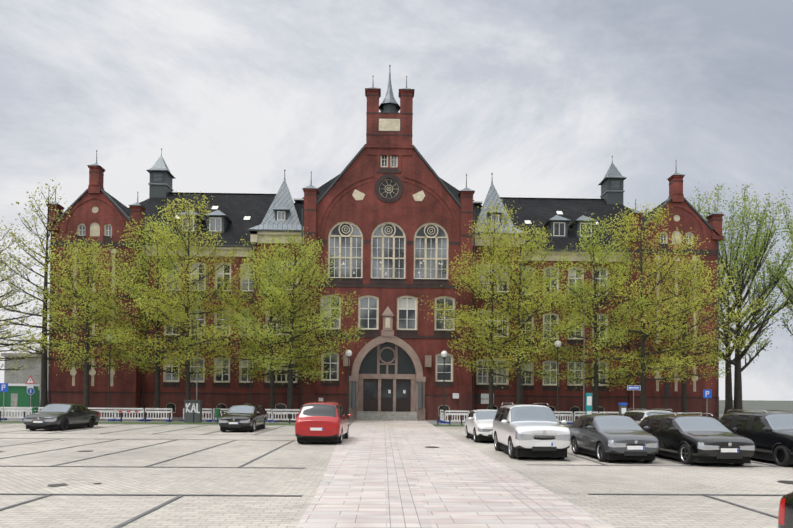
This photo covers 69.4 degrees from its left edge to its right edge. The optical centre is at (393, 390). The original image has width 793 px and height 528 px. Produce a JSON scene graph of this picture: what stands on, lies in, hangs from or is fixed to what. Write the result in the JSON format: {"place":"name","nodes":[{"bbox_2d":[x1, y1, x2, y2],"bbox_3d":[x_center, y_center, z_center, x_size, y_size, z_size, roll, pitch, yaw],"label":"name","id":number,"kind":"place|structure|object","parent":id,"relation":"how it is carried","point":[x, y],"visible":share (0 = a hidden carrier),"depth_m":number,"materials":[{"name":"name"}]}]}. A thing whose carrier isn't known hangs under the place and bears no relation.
{"place":"outdoors","nodes":[
{"label":"outdoors","id":0,"kind":"place"},
{"bbox_2d":[297,414,351,443],"bbox_3d":[-3.065,1.637,25.530,2.269,1.185,4.700,0,-1,1],"label":"car","id":1,"kind":"object","parent":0,"point":[336,440],"visible":0.38,"depth_m":23.45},
{"bbox_2d":[1,408,723,425],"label":"forecourt paving","id":2,"kind":"structure","parent":0,"point":[175,419],"depth_m":44.88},
{"bbox_2d":[0,252,48,374],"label":"tree","id":3,"kind":"object","parent":2,"relation":"on","point":[19,368],"visible":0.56,"depth_m":55.96,"materials":[{"name":"green plant"}]},
{"bbox_2d":[26,375,34,387],"bbox_3d":[-31.448,0.434,49.617,0.840,3.600,0.080,1,-1,-1],"label":"warning sign","id":4,"kind":"object","parent":2,"relation":"on","point":[30,381],"visible":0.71,"depth_m":49.59,"materials":[{"name":"grey metal"}]},
{"bbox_2d":[27,388,33,413],"bbox_3d":[-29.909,0.972,47.219,0.600,2.500,0.119,1,-1,-1],"label":"round blue sign","id":5,"kind":"object","parent":2,"relation":"on","point":[30,391],"visible":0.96,"depth_m":47.22,"materials":[{"name":"grey"}]},
{"bbox_2d":[0,216,61,364],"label":"tree","id":6,"kind":"object","parent":2,"relation":"on","point":[15,291],"visible":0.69,"depth_m":45.84,"materials":[{"name":"green plant"}]},
{"bbox_2d":[0,177,106,409],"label":"tree","id":7,"kind":"object","parent":2,"relation":"on","point":[44,392],"visible":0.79,"depth_m":45.79,"materials":[{"name":"green plant"}]},
{"bbox_2d":[107,334,112,420],"bbox_3d":[-21.417,-1.026,43.224,0.540,6.560,0.540,1,-1,-1],"label":"lamp post","id":8,"kind":"object","parent":2,"relation":"on","point":[109,373],"visible":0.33,"depth_m":43.18,"materials":[{"name":"grey"}]},
{"bbox_2d":[184,400,202,422],"bbox_3d":[-14.454,1.486,41.375,1.200,1.620,0.600,1,-1,-1],"label":"electric cabinet","id":9,"kind":"object","parent":2,"relation":"on","point":[191,407],"visible":0.96,"depth_m":41.12,"materials":[{"name":"grey metal"}]},
{"bbox_2d":[100,419,294,421],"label":"tree pit soil","id":10,"kind":"structure","parent":2,"relation":"on","point":[182,420],"depth_m":44.93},
{"bbox_2d":[15,232,154,409],"bbox_3d":[-23.557,-5.028,44.363,9.919,14.568,9.322,1,-1,-34],"label":"tree","id":11,"kind":"object","parent":10,"relation":"on","point":[87,336],"visible":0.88,"depth_m":43.61,"materials":[{"name":"green plant"}]},
{"bbox_2d":[70,205,231,419],"bbox_3d":[-18.912,-6.045,45.842,12.290,16.708,10.208,1,-1,-35],"label":"tree","id":12,"kind":"object","parent":10,"relation":"on","point":[136,293],"visible":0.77,"depth_m":44.65,"materials":[{"name":"green plant"}]},
{"bbox_2d":[106,191,261,399],"bbox_3d":[-15.931,-6.677,44.197,10.722,17.990,11.707,1,-1,-1],"label":"tree","id":13,"kind":"object","parent":10,"relation":"on","point":[188,354],"visible":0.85,"depth_m":43.56,"materials":[{"name":"green plant"}]},
{"bbox_2d":[201,234,331,420],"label":"tree","id":14,"kind":"object","parent":10,"relation":"on","point":[271,353],"visible":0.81,"depth_m":44.58,"materials":[{"name":"green plant"}]},
{"bbox_2d":[215,227,367,421],"bbox_3d":[-7.268,-5.148,44.429,11.680,15.090,12.082,1,-1,-1],"label":"tree","id":15,"kind":"object","parent":10,"relation":"on","point":[290,331],"visible":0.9,"depth_m":43.98,"materials":[{"name":"green plant"}]},
{"bbox_2d":[418,194,554,408],"bbox_3d":[7.357,-6.647,45.876,10.884,18.361,10.678,1,-1,-1],"label":"tree","id":16,"kind":"object","parent":10,"relation":"on","point":[492,353],"visible":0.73,"depth_m":45.28,"materials":[{"name":"green plant"}]},
{"bbox_2d":[441,222,604,403],"bbox_3d":[9.422,-5.359,45.029,12.223,15.804,11.460,0,-1,33],"label":"tree","id":17,"kind":"object","parent":10,"relation":"on","point":[567,327],"visible":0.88,"depth_m":43.94,"materials":[{"name":"green plant"}]},
{"bbox_2d":[540,213,655,413],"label":"tree","id":18,"kind":"object","parent":10,"relation":"on","point":[595,371],"visible":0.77,"depth_m":45.46,"materials":[{"name":"green plant"}]},
{"bbox_2d":[557,203,736,409],"bbox_3d":[20.010,-6.216,44.638,13.481,17.705,11.644,1,-1,-33],"label":"tree","id":19,"kind":"object","parent":10,"relation":"on","point":[642,323],"visible":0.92,"depth_m":44.10,"materials":[{"name":"green plant"}]},
{"bbox_2d":[611,245,769,414],"bbox_3d":[23.044,-4.375,45.957,10.992,14.097,9.642,1,-1,-1],"label":"tree","id":20,"kind":"object","parent":10,"relation":"on","point":[708,360],"visible":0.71,"depth_m":45.51,"materials":[{"name":"green plant"}]},
{"bbox_2d":[345,349,351,418],"bbox_3d":[-3.493,-0.406,44.545,0.540,5.660,0.540,1,-1,-1],"label":"lamp post","id":21,"kind":"object","parent":2,"relation":"on","point":[348,352],"visible":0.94,"depth_m":44.48,"materials":[{"name":"grey metal"}]},
{"bbox_2d":[0,407,701,424],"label":"barrier fence","id":22,"kind":"object","parent":2,"relation":"on","point":[208,419],"visible":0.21,"depth_m":42.93,"materials":[{"name":"white metal"}]},
{"bbox_2d":[0,411,717,424],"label":"bollards","id":23,"kind":"object","parent":2,"relation":"on","point":[24,412],"visible":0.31,"depth_m":40.79,"materials":[{"name":"black metal"}]},
{"bbox_2d":[46,65,723,420],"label":"school building","id":24,"kind":"structure","parent":2,"relation":"on","point":[388,212],"depth_m":50.35,"materials":[{"name":"red brick"}]},
{"bbox_2d":[319,393,493,403],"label":"wall signs","id":25,"kind":"object","parent":24,"relation":"attached to","point":[482,398],"visible":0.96,"depth_m":50.62,"materials":[{"name":"white"}]},
{"bbox_2d":[196,304,584,413],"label":"flag poles","id":26,"kind":"object","parent":2,"relation":"on","point":[583,363],"visible":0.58,"depth_m":44.33,"materials":[{"name":"grey"}]},
{"bbox_2d":[441,350,447,420],"bbox_3d":[3.956,-0.339,44.681,0.540,5.660,0.540,1,-1,-1],"label":"lamp post","id":27,"kind":"object","parent":2,"relation":"on","point":[444,353],"visible":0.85,"depth_m":44.64,"materials":[{"name":"grey metal"}]},
{"bbox_2d":[554,340,560,417],"bbox_3d":[12.576,-0.673,43.841,0.540,6.460,0.540,1,-1,-1],"label":"lamp post","id":28,"kind":"object","parent":2,"relation":"on","point":[557,343],"visible":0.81,"depth_m":43.78,"materials":[{"name":"grey metal"}]},
{"bbox_2d":[586,393,591,414],"bbox_3d":[14.294,1.352,41.849,0.440,2.400,0.125,1,-1,-1],"label":"info stele","id":29,"kind":"object","parent":2,"relation":"on","point":[588,403],"visible":0.69,"depth_m":41.79,"materials":[{"name":"teal"}]},
{"bbox_2d":[627,385,640,409],"bbox_3d":[17.787,1.088,42.405,1.000,3.000,0.086,1,-1,-1],"label":"street sign","id":30,"kind":"object","parent":2,"relation":"on","point":[633,387],"visible":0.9,"depth_m":42.38,"materials":[{"name":"blue metal"}]},
{"bbox_2d":[665,382,669,410],"bbox_3d":[20.481,0.966,42.824,0.280,3.300,0.390,1,-1,-1],"label":"traffic light","id":31,"kind":"object","parent":2,"relation":"on","point":[667,389],"visible":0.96,"depth_m":42.76,"materials":[{"name":"grey metal"}]},
{"bbox_2d":[659,196,747,346],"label":"tree","id":32,"kind":"object","parent":2,"relation":"on","point":[735,250],"visible":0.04,"depth_m":74.55,"materials":[{"name":"green plant"}]},
{"bbox_2d":[692,182,792,413],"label":"tree","id":33,"kind":"object","parent":2,"relation":"on","point":[728,393],"visible":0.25,"depth_m":63.71,"materials":[{"name":"green plant"}]},
{"bbox_2d":[694,188,792,411],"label":"tree","id":34,"kind":"object","parent":2,"relation":"on","point":[738,370],"visible":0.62,"depth_m":55.74,"materials":[{"name":"green plant"}]},
{"bbox_2d":[759,187,792,335],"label":"tree","id":35,"kind":"object","parent":2,"relation":"on","point":[788,223],"visible":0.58,"depth_m":63.15,"materials":[{"name":"green plant"}]},
{"bbox_2d":[770,264,792,330],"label":"tree","id":36,"kind":"object","parent":2,"relation":"on","point":[786,287],"visible":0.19,"depth_m":76.92,"materials":[{"name":"green plant"}]},
{"bbox_2d":[779,225,792,320],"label":"tree","id":37,"kind":"object","parent":2,"relation":"on","point":[790,268],"visible":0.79,"depth_m":54.41,"materials":[{"name":"green plant"}]},
{"bbox_2d":[0,424,792,527],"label":"plaza paving","id":38,"kind":"structure","parent":0,"point":[311,460],"depth_m":11.50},
{"bbox_2d":[24,403,99,425],"bbox_3d":[-18.745,1.329,32.646,1.831,1.257,4.920,1,-1,-1],"label":"car","id":39,"kind":"object","parent":38,"relation":"on","point":[55,414],"visible":0.9,"depth_m":31.63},
{"bbox_2d":[26,410,97,430],"bbox_3d":[-18.747,1.619,32.641,2.239,1.097,4.960,1,-1,-1],"label":"car","id":40,"kind":"object","parent":38,"relation":"on","point":[63,425],"visible":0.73,"depth_m":30.93,"materials":[{"name":"black rubber"}]},
{"bbox_2d":[220,411,265,431],"bbox_3d":[-8.551,1.704,32.926,2.209,1.110,4.810,1,-1,-1],"label":"car","id":41,"kind":"object","parent":38,"relation":"on","point":[238,427],"visible":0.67,"depth_m":30.80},
{"bbox_2d":[219,404,267,427],"bbox_3d":[-8.549,1.415,32.931,1.801,1.267,4.770,1,-1,-1],"label":"car","id":42,"kind":"object","parent":38,"relation":"on","point":[244,415],"visible":0.9,"depth_m":31.75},
{"bbox_2d":[295,401,348,438],"bbox_3d":[-3.062,1.236,25.532,1.861,1.547,4.660,0,-1,1],"label":"car","id":43,"kind":"object","parent":38,"relation":"on","point":[330,418],"visible":0.98,"depth_m":23.35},
{"bbox_2d":[0,433,792,494],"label":"plaza paving","id":44,"kind":"structure","parent":38,"relation":"on","point":[556,479],"depth_m":13.87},
{"bbox_2d":[0,424,792,527],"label":"parking lines","id":45,"kind":"object","parent":38,"relation":"on","point":[140,515],"visible":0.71,"depth_m":11.96,"materials":[{"name":"black"}]},
{"bbox_2d":[0,446,792,485],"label":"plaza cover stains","id":46,"kind":"object","parent":38,"relation":"on","point":[782,481],"visible":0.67,"depth_m":13.87,"materials":[{"name":"metal"}]},
{"bbox_2d":[466,417,493,441],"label":"car","id":47,"kind":"object","parent":38,"relation":"on","point":[479,438],"visible":0.31,"depth_m":25.19,"materials":[{"name":"black rubber"}]},
{"bbox_2d":[465,409,496,436],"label":"car","id":48,"kind":"object","parent":38,"relation":"on","point":[481,422],"visible":0.56,"depth_m":25.94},
{"bbox_2d":[492,402,570,458],"bbox_3d":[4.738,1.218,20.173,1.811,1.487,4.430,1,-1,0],"label":"car","id":49,"kind":"object","parent":38,"relation":"on","point":[525,421],"visible":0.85,"depth_m":18.95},
{"bbox_2d":[572,426,654,461],"bbox_3d":[7.300,1.699,19.313,2.069,1.111,4.010,1,-1,-1],"label":"car","id":50,"kind":"object","parent":38,"relation":"on","point":[600,454],"visible":0.5,"depth_m":17.66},
{"bbox_2d":[569,414,658,454],"bbox_3d":[7.302,1.416,19.318,1.663,1.257,3.970,1,-1,-1],"label":"car","id":51,"kind":"object","parent":38,"relation":"on","point":[615,434],"visible":0.92,"depth_m":18.39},
{"bbox_2d":[623,410,673,423],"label":"car","id":52,"kind":"object","parent":38,"relation":"on","point":[636,416],"visible":0.12,"depth_m":26.45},
{"bbox_2d":[638,412,754,464],"bbox_3d":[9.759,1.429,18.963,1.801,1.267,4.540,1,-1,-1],"label":"car","id":53,"kind":"object","parent":38,"relation":"on","point":[705,436],"visible":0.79,"depth_m":17.87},
{"bbox_2d":[719,409,792,466],"bbox_3d":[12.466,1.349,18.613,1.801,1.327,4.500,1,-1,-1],"label":"car","id":54,"kind":"object","parent":38,"relation":"on","point":[751,425],"visible":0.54,"depth_m":18.09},
{"bbox_2d":[778,492,792,527],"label":"car","id":55,"kind":"object","parent":38,"relation":"on","point":[785,515],"visible":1,"depth_m":6.21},
{"bbox_2d":[0,0,792,400],"label":"sky","id":56,"kind":"structure","parent":0,"point":[539,96],"materials":[{"name":"grey"}]},
{"bbox_2d":[296,420,613,527],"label":"path paving","id":57,"kind":"structure","parent":0,"point":[455,489],"depth_m":12.29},
{"bbox_2d":[384,420,585,527],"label":"path paving","id":58,"kind":"structure","parent":0,"point":[405,507],"depth_m":12.07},
{"bbox_2d":[418,400,792,420],"bbox_3d":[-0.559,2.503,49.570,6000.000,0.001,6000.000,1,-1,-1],"label":"ground","id":59,"kind":"structure","parent":0,"point":[763,405],"depth_m":206.60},
{"bbox_2d":[0,383,7,420],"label":"parking sign","id":60,"kind":"object","parent":59,"relation":"on","point":[3,387],"visible":0.88,"depth_m":39.47,"materials":[{"name":"blue"}]},
{"bbox_2d":[0,383,39,406],"bbox_3d":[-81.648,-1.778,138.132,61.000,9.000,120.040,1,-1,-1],"label":"site container","id":61,"kind":"object","parent":59,"relation":"on","point":[16,395],"visible":0.27,"depth_m":79.29,"materials":[{"name":"green metal"}]},
{"bbox_2d":[1,347,48,399],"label":"building","id":62,"kind":"structure","parent":59,"relation":"on","point":[22,376],"depth_m":118.26,"materials":[{"name":"concrete"}]},
{"bbox_2d":[32,407,219,422],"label":"litter bins","id":63,"kind":"object","parent":59,"relation":"on","point":[216,413],"visible":0.44,"depth_m":39.50,"materials":[{"name":"green"}]},
{"bbox_2d":[0,421,569,427],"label":"kerb","id":64,"kind":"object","parent":59,"relation":"on","point":[154,423],"depth_m":38.47,"materials":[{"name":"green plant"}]},
{"bbox_2d":[343,306,431,420],"bbox_3d":[-0.506,-2.428,49.032,7.600,9.850,2.320,1,-1,-1],"label":"entrance portal","id":65,"kind":"object","parent":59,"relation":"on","point":[387,380],"visible":0.96,"depth_m":49.88,"materials":[{"name":"beige stone"}]},
{"bbox_2d":[618,403,627,414],"bbox_3d":[16.145,1.692,40.281,0.510,1.720,0.360,1,-1,-1],"label":"ticket machine","id":66,"kind":"object","parent":59,"relation":"on","point":[622,408],"visible":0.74,"depth_m":40.13,"materials":[{"name":"grey"}]},
{"bbox_2d":[703,389,711,397],"bbox_3d":[22.123,1.255,40.382,0.600,2.700,0.086,1,-1,-1],"label":"parking sign","id":67,"kind":"object","parent":59,"relation":"on","point":[707,393],"visible":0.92,"depth_m":40.35,"materials":[{"name":"blue metal"}]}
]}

